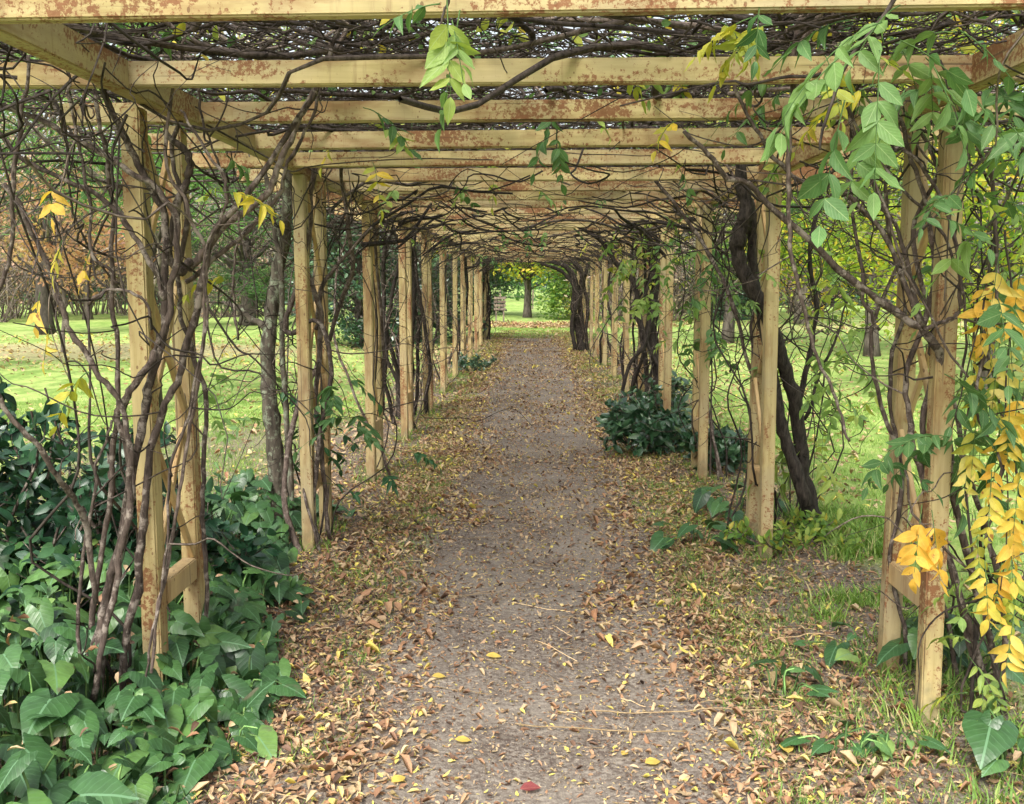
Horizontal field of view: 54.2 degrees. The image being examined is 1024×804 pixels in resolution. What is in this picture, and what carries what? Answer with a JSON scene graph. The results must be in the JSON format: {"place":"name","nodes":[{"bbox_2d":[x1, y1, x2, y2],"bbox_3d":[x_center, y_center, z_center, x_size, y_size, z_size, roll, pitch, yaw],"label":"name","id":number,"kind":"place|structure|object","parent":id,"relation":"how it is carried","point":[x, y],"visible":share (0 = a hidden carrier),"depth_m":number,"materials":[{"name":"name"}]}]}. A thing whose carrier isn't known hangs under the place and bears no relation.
{"place":"outdoors","nodes":[
{"label":"outdoors","id":0,"kind":"place"},
{"bbox_2d":[0,286,1023,803],"bbox_3d":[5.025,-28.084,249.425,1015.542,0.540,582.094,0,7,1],"label":"ground","id":1,"kind":"structure","parent":0,"point":[102,322],"depth_m":7.34,"materials":[{"name":"green plant"}]},
{"bbox_2d":[0,165,78,321],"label":"bare shrub","id":2,"kind":"object","parent":1,"relation":"on","point":[11,304],"visible":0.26,"depth_m":40.52,"materials":[{"name":"brown plant"}]},
{"bbox_2d":[0,162,125,318],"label":"bare shrub","id":3,"kind":"object","parent":1,"relation":"on","point":[17,305],"visible":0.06,"depth_m":46.88,"materials":[{"name":"beige plant"}]},
{"bbox_2d":[1,165,125,352],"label":"young maple","id":4,"kind":"object","parent":1,"relation":"on","point":[61,272],"visible":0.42,"depth_m":21.55,"materials":[{"name":"orange plant"}]},
{"bbox_2d":[0,184,161,319],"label":"lawn tree","id":5,"kind":"object","parent":1,"relation":"on","point":[84,294],"visible":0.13,"depth_m":42.81,"materials":[{"name":"green plant"}]},
{"bbox_2d":[0,131,164,314],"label":"bare shrub","id":6,"kind":"object","parent":1,"relation":"on","point":[93,304],"visible":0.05,"depth_m":51.24,"materials":[{"name":"brown plant"}]},
{"bbox_2d":[0,376,175,608],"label":"laurel shrub","id":7,"kind":"object","parent":1,"relation":"on","point":[24,470],"visible":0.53,"depth_m":4.69,"materials":[{"name":"green plant"}]},
{"bbox_2d":[0,46,190,334],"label":"lawn tree","id":8,"kind":"object","parent":1,"relation":"on","point":[43,299],"visible":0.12,"depth_m":29.41,"materials":[{"name":"green plant"}]},
{"bbox_2d":[0,427,223,626],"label":"laurel shrub","id":9,"kind":"object","parent":1,"relation":"on","point":[61,452],"visible":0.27,"depth_m":4.49,"materials":[{"name":"green plant"}]},
{"bbox_2d":[0,45,232,253],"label":"conifer tree","id":10,"kind":"object","parent":1,"relation":"on","point":[18,194],"visible":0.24,"depth_m":17.44,"materials":[{"name":"green plant"}]},
{"bbox_2d":[0,22,286,407],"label":"conifer tree","id":11,"kind":"object","parent":1,"relation":"on","point":[158,235],"visible":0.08,"depth_m":12.00,"materials":[{"name":"green plant"}]},
{"bbox_2d":[63,182,228,315],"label":"bare shrub","id":12,"kind":"object","parent":1,"relation":"on","point":[122,310],"visible":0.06,"depth_m":48.96,"materials":[{"name":"beige plant"}]},
{"bbox_2d":[0,525,317,803],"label":"arum ground cover","id":13,"kind":"object","parent":1,"relation":"on","point":[195,697],"visible":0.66,"depth_m":3.48,"materials":[{"name":"green plant"}]},
{"bbox_2d":[4,544,309,798],"bbox_3d":[-1.471,0.927,3.721,1.063,0.440,2.100,0,7,1],"label":"leaves caught on arum","id":14,"kind":"object","parent":13,"relation":"on","point":[195,724],"visible":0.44,"depth_m":3.50,"materials":[{"name":"brown plant"}]},
{"bbox_2d":[0,20,385,730],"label":"wisteria vine","id":15,"kind":"object","parent":1,"relation":"on","point":[178,264],"visible":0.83,"depth_m":3.41,"materials":[{"name":"brown plant"}]},
{"bbox_2d":[26,141,90,379],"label":"wisteria shoot","id":16,"kind":"object","parent":15,"relation":"attached to","point":[57,209],"visible":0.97,"depth_m":2.99,"materials":[{"name":"yellow plant"}]},
{"bbox_2d":[104,156,334,317],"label":"bare shrub","id":17,"kind":"object","parent":1,"relation":"on","point":[226,314],"visible":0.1,"depth_m":44.70,"materials":[{"name":"brown plant"}]},
{"bbox_2d":[86,468,354,604],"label":"arum ground cover","id":18,"kind":"object","parent":1,"relation":"on","point":[250,511],"visible":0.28,"depth_m":5.96,"materials":[{"name":"green plant"}]},
{"bbox_2d":[171,502,285,602],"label":"laurel shrub","id":19,"kind":"object","parent":1,"relation":"on","point":[247,542],"visible":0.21,"depth_m":4.87,"materials":[{"name":"green plant"}]},
{"bbox_2d":[153,89,330,325],"bbox_3d":[-9.493,-7.141,35.943,8.147,8.976,8.417,0,7,1],"label":"cypress tree","id":20,"kind":"object","parent":1,"relation":"on","point":[242,280],"visible":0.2,"depth_m":35.44,"materials":[{"name":"green plant"}]},
{"bbox_2d":[156,124,388,518],"bbox_3d":[-1.468,-0.550,6.642,1.583,2.732,2.023,0,7,1],"label":"wisteria vine","id":21,"kind":"object","parent":1,"relation":"on","point":[271,414],"visible":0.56,"depth_m":6.29,"materials":[{"name":"brown plant"}]},
{"bbox_2d":[198,352,281,479],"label":"wisteria shoot","id":22,"kind":"object","parent":21,"relation":"attached to","point":[220,425],"visible":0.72,"depth_m":6.60,"materials":[{"name":"green plant"}]},
{"bbox_2d":[194,188,387,315],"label":"bare shrub","id":23,"kind":"object","parent":1,"relation":"on","point":[286,288],"visible":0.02,"depth_m":46.61,"materials":[{"name":"beige plant"}]},
{"bbox_2d":[271,127,450,348],"bbox_3d":[-3.631,-4.080,24.146,4.249,5.750,4.414,0,7,1],"label":"holly tree","id":24,"kind":"object","parent":1,"relation":"on","point":[358,316],"visible":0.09,"depth_m":23.95,"materials":[{"name":"green plant"}]},
{"bbox_2d":[196,87,531,554],"bbox_3d":[-0.937,-0.419,5.833,1.611,2.763,2.344,-5,8,-36],"label":"wisteria vine","id":25,"kind":"object","parent":1,"relation":"on","point":[321,448],"visible":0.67,"depth_m":5.87,"materials":[{"name":"brown plant"}]},
{"bbox_2d":[293,360,385,463],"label":"wisteria shoot","id":26,"kind":"object","parent":25,"relation":"attached to","point":[337,403],"visible":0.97,"depth_m":5.67,"materials":[{"name":"green plant"}]},
{"bbox_2d":[293,201,468,475],"bbox_3d":[-1.021,-0.718,8.408,1.334,2.716,1.717,0,7,1],"label":"wisteria vine","id":27,"kind":"object","parent":1,"relation":"on","point":[383,342],"visible":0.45,"depth_m":8.19,"materials":[{"name":"brown plant"}]},
{"bbox_2d":[332,221,477,428],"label":"wisteria vine","id":28,"kind":"object","parent":1,"relation":"on","point":[396,372],"visible":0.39,"depth_m":10.86,"materials":[{"name":"brown plant"}]},
{"bbox_2d":[329,124,500,343],"bbox_3d":[-2.658,-4.668,26.709,5.006,6.394,5.050,-3,7,-21],"label":"holly tree","id":29,"kind":"object","parent":1,"relation":"on","point":[449,286],"visible":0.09,"depth_m":26.59,"materials":[{"name":"green plant"}]},
{"bbox_2d":[356,220,483,418],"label":"wisteria vine","id":30,"kind":"object","parent":1,"relation":"on","point":[417,358],"visible":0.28,"depth_m":11.89,"materials":[{"name":"brown plant"}]},
{"bbox_2d":[389,239,496,389],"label":"wisteria vine","id":31,"kind":"object","parent":1,"relation":"on","point":[436,331],"visible":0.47,"depth_m":14.75,"materials":[{"name":"brown plant"}]},
{"bbox_2d":[432,249,497,363],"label":"wisteria vine","id":32,"kind":"object","parent":1,"relation":"on","point":[467,288],"visible":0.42,"depth_m":18.90,"materials":[{"name":"brown plant"}]},
{"bbox_2d":[450,352,497,370],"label":"leafy shrub","id":33,"kind":"object","parent":1,"relation":"on","point":[471,363],"visible":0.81,"depth_m":17.89,"materials":[{"name":"green plant"}]},
{"bbox_2d":[449,262,519,314],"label":"yew bush","id":34,"kind":"object","parent":1,"relation":"on","point":[503,283],"visible":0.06,"depth_m":49.18,"materials":[{"name":"green plant"}]},
{"bbox_2d":[466,261,519,339],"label":"wisteria vine","id":35,"kind":"object","parent":1,"relation":"on","point":[488,306],"visible":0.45,"depth_m":27.40,"materials":[{"name":"brown plant"}]},
{"bbox_2d":[494,297,505,321],"bbox_3d":[-0.484,-3.636,39.847,0.480,1.105,0.100,0,7,1],"label":"signboard","id":36,"kind":"object","parent":1,"relation":"on","point":[503,301],"visible":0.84,"depth_m":39.77,"materials":[{"name":"brown wood"}]},
{"bbox_2d":[0,14,1017,302],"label":"brown woodland","id":37,"kind":"object","parent":1,"relation":"on","point":[390,90],"depth_m":85.47,"materials":[{"name":"beige plant"}]},
{"bbox_2d":[0,270,1021,305],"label":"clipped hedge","id":38,"kind":"object","parent":1,"relation":"on","point":[451,297],"visible":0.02,"depth_m":73.25,"materials":[{"name":"green plant"}]},
{"bbox_2d":[0,0,1023,722],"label":"pergola","id":39,"kind":"object","parent":1,"relation":"on","point":[38,28],"visible":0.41,"depth_m":3.86,"materials":[{"name":"brown wood"}]},
{"bbox_2d":[373,0,480,152],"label":"wisteria shoot","id":40,"kind":"object","parent":39,"relation":"hanging from","point":[442,52],"visible":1,"depth_m":2.21,"materials":[{"name":"green plant"}]},
{"bbox_2d":[0,10,1023,499],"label":"overhead vine tangle","id":41,"kind":"object","parent":39,"relation":"on","point":[680,34],"visible":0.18,"depth_m":3.48,"materials":[{"name":"brown plant"}]},
{"bbox_2d":[65,10,1020,271],"bbox_3d":[0.373,-2.698,15.863,3.967,1.313,27.077,0,7,1],"label":"overhead vine foliage","id":42,"kind":"object","parent":39,"relation":"on","point":[393,136],"visible":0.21,"depth_m":4.22,"materials":[{"name":"green plant"}]},
{"bbox_2d":[528,95,610,195],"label":"wisteria shoot","id":43,"kind":"object","parent":39,"relation":"hanging from","point":[559,156],"visible":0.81,"depth_m":4.08,"materials":[{"name":"green plant"}]},
{"bbox_2d":[319,142,900,275],"bbox_3d":[0.271,-2.672,17.406,4.314,0.908,26.791,0,7,1],"label":"hanging vine tangle","id":44,"kind":"object","parent":39,"relation":"hanging from","point":[630,225],"visible":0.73,"depth_m":8.56,"materials":[{"name":"brown plant"}]},
{"bbox_2d":[683,17,913,148],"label":"wisteria shoot","id":45,"kind":"object","parent":39,"relation":"hanging from","point":[727,32],"visible":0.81,"depth_m":2.56,"materials":[{"name":"yellow plant"}]},
{"bbox_2d":[704,29,998,166],"bbox_3d":[1.162,-1.033,3.472,0.659,0.583,0.810,-3,8,-26],"label":"wisteria shoot","id":46,"kind":"object","parent":39,"relation":"attached to","point":[747,96],"visible":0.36,"depth_m":3.57,"materials":[{"name":"green plant"}]},
{"bbox_2d":[734,0,1023,247],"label":"wisteria shoot","id":47,"kind":"object","parent":39,"relation":"hanging from","point":[875,137],"visible":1,"depth_m":2.14,"materials":[{"name":"green plant"}]},
{"bbox_2d":[856,31,1023,317],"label":"wisteria shoot","id":48,"kind":"object","parent":39,"relation":"hanging from","point":[916,108],"visible":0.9,"depth_m":2.94,"materials":[{"name":"green plant"}]},
{"bbox_2d":[0,327,1023,803],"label":"grass","id":49,"kind":"structure","parent":1,"relation":"on","point":[872,541],"depth_m":5.42,"materials":[{"name":"green plant"}]},
{"bbox_2d":[0,316,1023,647],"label":"scattered lawn leaves","id":50,"kind":"object","parent":1,"relation":"on","point":[544,326],"visible":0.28,"depth_m":17.83,"materials":[{"name":"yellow plant"}]},
{"bbox_2d":[0,15,1023,300],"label":"evergreen woodland","id":51,"kind":"object","parent":1,"relation":"on","point":[516,295],"depth_m":91.11,"materials":[{"name":"green plant"}]},
{"bbox_2d":[0,17,1023,298],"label":"woodland","id":52,"kind":"object","parent":1,"relation":"on","point":[454,93],"depth_m":91.39,"materials":[{"name":"green plant"}]},
{"bbox_2d":[446,123,580,317],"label":"lawn tree","id":53,"kind":"object","parent":1,"relation":"on","point":[529,276],"visible":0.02,"depth_m":46.62,"materials":[{"name":"green plant"}]},
{"bbox_2d":[530,262,610,319],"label":"round bush","id":54,"kind":"object","parent":1,"relation":"on","point":[556,296],"visible":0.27,"depth_m":43.02,"materials":[{"name":"green plant"}]},
{"bbox_2d":[536,267,611,303],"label":"yew bush","id":55,"kind":"object","parent":1,"relation":"on","point":[546,285],"visible":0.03,"depth_m":74.07,"materials":[{"name":"green plant"}]},
{"bbox_2d":[536,255,619,350],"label":"wisteria vine","id":56,"kind":"object","parent":1,"relation":"on","point":[577,321],"visible":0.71,"depth_m":23.13,"materials":[{"name":"brown plant"}]},
{"bbox_2d":[555,249,632,365],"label":"wisteria vine","id":57,"kind":"object","parent":1,"relation":"on","point":[601,336],"visible":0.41,"depth_m":18.99,"materials":[{"name":"brown plant"}]},
{"bbox_2d":[573,241,687,390],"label":"wisteria vine","id":58,"kind":"object","parent":1,"relation":"on","point":[622,358],"visible":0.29,"depth_m":14.71,"materials":[{"name":"brown plant"}]},
{"bbox_2d":[595,393,691,456],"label":"leafy shrub","id":59,"kind":"object","parent":1,"relation":"on","point":[642,436],"visible":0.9,"depth_m":9.11,"materials":[{"name":"green plant"}]},
{"bbox_2d":[564,227,728,320],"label":"bare shrub","id":60,"kind":"object","parent":1,"relation":"on","point":[676,299],"visible":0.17,"depth_m":40.40,"materials":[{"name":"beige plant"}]},
{"bbox_2d":[569,224,724,408],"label":"wisteria vine","id":61,"kind":"object","parent":1,"relation":"on","point":[648,333],"visible":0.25,"depth_m":11.54,"materials":[{"name":"brown plant"}]},
{"bbox_2d":[617,370,692,418],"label":"leafy shrub","id":62,"kind":"object","parent":1,"relation":"on","point":[655,399],"visible":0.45,"depth_m":10.50,"materials":[{"name":"green plant"}]},
{"bbox_2d":[618,225,781,313],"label":"bare shrub","id":63,"kind":"object","parent":1,"relation":"on","point":[686,273],"visible":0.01,"depth_m":48.79,"materials":[{"name":"brown plant"}]},
{"bbox_2d":[650,519,755,554],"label":"arum plant","id":64,"kind":"object","parent":1,"relation":"on","point":[658,541],"visible":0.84,"depth_m":6.13,"materials":[{"name":"green plant"}]},
{"bbox_2d":[673,420,747,472],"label":"leafy shrub","id":65,"kind":"object","parent":1,"relation":"on","point":[733,453],"visible":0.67,"depth_m":8.31,"materials":[{"name":"green plant"}]},
{"bbox_2d":[674,241,751,319],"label":"yew bush","id":66,"kind":"object","parent":1,"relation":"on","point":[743,302],"visible":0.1,"depth_m":40.26,"materials":[{"name":"green plant"}]},
{"bbox_2d":[612,165,817,481],"bbox_3d":[1.617,-0.727,8.225,1.669,2.798,2.018,0,7,1],"label":"wisteria vine","id":67,"kind":"object","parent":1,"relation":"on","point":[696,344],"visible":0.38,"depth_m":8.08,"materials":[{"name":"brown plant"}]},
{"bbox_2d":[588,215,720,348],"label":"wisteria shoot","id":68,"kind":"object","parent":67,"relation":"attached to","point":[640,304],"visible":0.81,"depth_m":8.86,"materials":[{"name":"green plant"}]},
{"bbox_2d":[673,230,741,377],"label":"wisteria shoot","id":69,"kind":"object","parent":67,"relation":"attached to","point":[698,306],"visible":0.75,"depth_m":7.50,"materials":[{"name":"green plant"}]},
{"bbox_2d":[617,50,838,343],"bbox_3d":[5.955,-5.212,25.357,6.663,7.691,6.048,-5,9,-39],"label":"lawn tree","id":70,"kind":"object","parent":1,"relation":"on","point":[729,316],"visible":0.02,"depth_m":25.54,"materials":[{"name":"green plant"}]},
{"bbox_2d":[592,85,887,540],"bbox_3d":[1.429,-0.555,6.071,1.491,2.882,2.725,6,9,41],"label":"wisteria vine","id":71,"kind":"object","parent":1,"relation":"on","point":[729,295],"visible":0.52,"depth_m":6.17,"materials":[{"name":"brown plant"}]},
{"bbox_2d":[691,481,788,524],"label":"arum plant","id":72,"kind":"object","parent":1,"relation":"on","point":[702,496],"visible":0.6,"depth_m":6.84,"materials":[{"name":"green plant"}]},
{"bbox_2d":[711,235,795,311],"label":"round bush","id":73,"kind":"object","parent":1,"relation":"on","point":[782,285],"visible":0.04,"depth_m":43.93,"materials":[{"name":"green plant"}]},
{"bbox_2d":[680,213,861,313],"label":"bare shrub","id":74,"kind":"object","parent":1,"relation":"on","point":[790,293],"visible":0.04,"depth_m":46.14,"materials":[{"name":"brown plant"}]},
{"bbox_2d":[631,86,920,537],"bbox_3d":[1.708,-0.575,6.398,1.974,2.865,1.910,0,7,1],"label":"wisteria vine","id":75,"kind":"object","parent":1,"relation":"on","point":[804,485],"visible":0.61,"depth_m":6.03,"materials":[{"name":"brown plant"}]},
{"bbox_2d":[747,356,867,520],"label":"wisteria shoot","id":76,"kind":"object","parent":75,"relation":"attached to","point":[820,472],"visible":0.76,"depth_m":5.93,"materials":[{"name":"green plant"}]},
{"bbox_2d":[748,658,838,697],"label":"arum plant","id":77,"kind":"object","parent":1,"relation":"on","point":[820,690],"visible":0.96,"depth_m":3.90,"materials":[{"name":"green plant"}]},
{"bbox_2d":[723,507,864,555],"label":"fern clump","id":78,"kind":"object","parent":1,"relation":"on","point":[806,535],"visible":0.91,"depth_m":5.96,"materials":[{"name":"green plant"}]},
{"bbox_2d":[684,26,969,323],"bbox_3d":[10.475,-8.220,35.256,11.829,11.144,12.484,2,7,19],"label":"lawn tree","id":79,"kind":"object","parent":1,"relation":"on","point":[804,288],"depth_m":35.35,"materials":[{"name":"green plant"}]},
{"bbox_2d":[631,12,1023,723],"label":"wisteria vine","id":80,"kind":"object","parent":1,"relation":"on","point":[911,290],"visible":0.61,"depth_m":3.48,"materials":[{"name":"brown plant"}]},
{"bbox_2d":[801,250,891,445],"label":"wisteria shoot","id":81,"kind":"object","parent":80,"relation":"hanging from","point":[848,346],"visible":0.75,"depth_m":5.03,"materials":[{"name":"green plant"}]},
{"bbox_2d":[861,225,1023,538],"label":"wisteria shoot","id":82,"kind":"object","parent":80,"relation":"attached to","point":[988,318],"visible":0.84,"depth_m":3.25,"materials":[{"name":"green plant"}]},
{"bbox_2d":[893,230,1023,688],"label":"wisteria shoot","id":83,"kind":"object","parent":80,"relation":"hanging from","point":[927,558],"visible":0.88,"depth_m":3.29,"materials":[{"name":"yellow plant"}]},
{"bbox_2d":[906,200,1023,503],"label":"wisteria shoot","id":84,"kind":"object","parent":80,"relation":"attached to","point":[926,269],"visible":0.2,"depth_m":3.82,"materials":[{"name":"green plant"}]},
{"bbox_2d":[917,560,1023,720],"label":"wisteria shoot","id":85,"kind":"object","parent":80,"relation":"attached to","point":[994,685],"visible":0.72,"depth_m":3.49,"materials":[{"name":"green plant"}]},
{"bbox_2d":[777,720,892,762],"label":"arum plant","id":86,"kind":"object","parent":1,"relation":"on","point":[820,745],"visible":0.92,"depth_m":3.38,"materials":[{"name":"green plant"}]},
{"bbox_2d":[730,12,1006,356],"bbox_3d":[7.171,-4.487,20.932,6.167,7.213,6.856,0,7,1],"label":"lawn tree","id":87,"kind":"object","parent":1,"relation":"on","point":[877,352],"visible":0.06,"depth_m":20.70,"materials":[{"name":"green plant"}]},
{"bbox_2d":[792,621,967,668],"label":"arum plant","id":88,"kind":"object","parent":1,"relation":"on","point":[833,653],"visible":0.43,"depth_m":4.14,"materials":[{"name":"green plant"}]},
{"bbox_2d":[835,727,950,760],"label":"arum plant","id":89,"kind":"object","parent":1,"relation":"on","point":[930,742],"visible":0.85,"depth_m":3.40,"materials":[{"name":"green plant"}]},
{"bbox_2d":[782,11,1023,390],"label":"lawn tree","id":90,"kind":"object","parent":1,"relation":"on","point":[1016,245],"visible":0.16,"depth_m":12.86,"materials":[{"name":"green plant"}]},
{"bbox_2d":[827,167,1023,314],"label":"bare shrub","id":91,"kind":"object","parent":1,"relation":"on","point":[887,299],"visible":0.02,"depth_m":43.49,"materials":[{"name":"green plant"}]},
{"bbox_2d":[839,19,1023,285],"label":"conifer tree","id":92,"kind":"object","parent":1,"relation":"on","point":[970,190],"visible":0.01,"depth_m":17.36,"materials":[{"name":"green plant"}]},
{"bbox_2d":[876,598,1023,693],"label":"arum plant","id":93,"kind":"object","parent":1,"relation":"on","point":[891,648],"visible":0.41,"depth_m":3.98,"materials":[{"name":"green plant"}]},
{"bbox_2d":[922,169,1022,308],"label":"bare shrub","id":94,"kind":"object","parent":1,"relation":"on","point":[999,246],"visible":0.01,"depth_m":40.95,"materials":[{"name":"green plant"}]},
{"bbox_2d":[962,697,1023,776],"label":"arum plant","id":95,"kind":"object","parent":1,"relation":"on","point":[991,742],"visible":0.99,"depth_m":3.24,"materials":[{"name":"green plant"}]},
{"bbox_2d":[0,14,1023,285],"label":"sky","id":96,"kind":"structure","parent":0,"point":[431,21],"materials":[{"name":"white"}]},
{"bbox_2d":[345,337,757,803],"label":"path","id":97,"kind":"structure","parent":0,"point":[515,751],"depth_m":4.26,"materials":[{"name":"grey gravel"}]},
{"bbox_2d":[392,775,404,781],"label":"fallen leaf","id":98,"kind":"object","parent":97,"relation":"on","point":[397,778],"visible":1,"depth_m":3.16,"materials":[{"name":"yellow plant"}]},
{"bbox_2d":[455,735,470,741],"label":"fallen leaf","id":99,"kind":"object","parent":97,"relation":"on","point":[462,738],"visible":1,"depth_m":3.47,"materials":[{"name":"yellow plant"}]},
{"bbox_2d":[0,336,1022,803],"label":"leaf crumbs","id":100,"kind":"object","parent":97,"relation":"on","point":[558,620],"visible":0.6,"depth_m":4.64,"materials":[{"name":"brown plant"}]},
{"bbox_2d":[4,329,1023,803],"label":"fallen leaves","id":101,"kind":"object","parent":97,"relation":"on","point":[364,617],"depth_m":4.68,"materials":[{"name":"brown plant"}]},
{"bbox_2d":[157,446,1022,803],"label":"dry stalks","id":102,"kind":"object","parent":97,"relation":"on","point":[575,660],"visible":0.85,"depth_m":3.87,"materials":[{"name":"brown plant"}]},
{"bbox_2d":[645,757,659,763],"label":"fallen leaf","id":103,"kind":"object","parent":97,"relation":"on","point":[650,760],"visible":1,"depth_m":3.35,"materials":[{"name":"yellow plant"}]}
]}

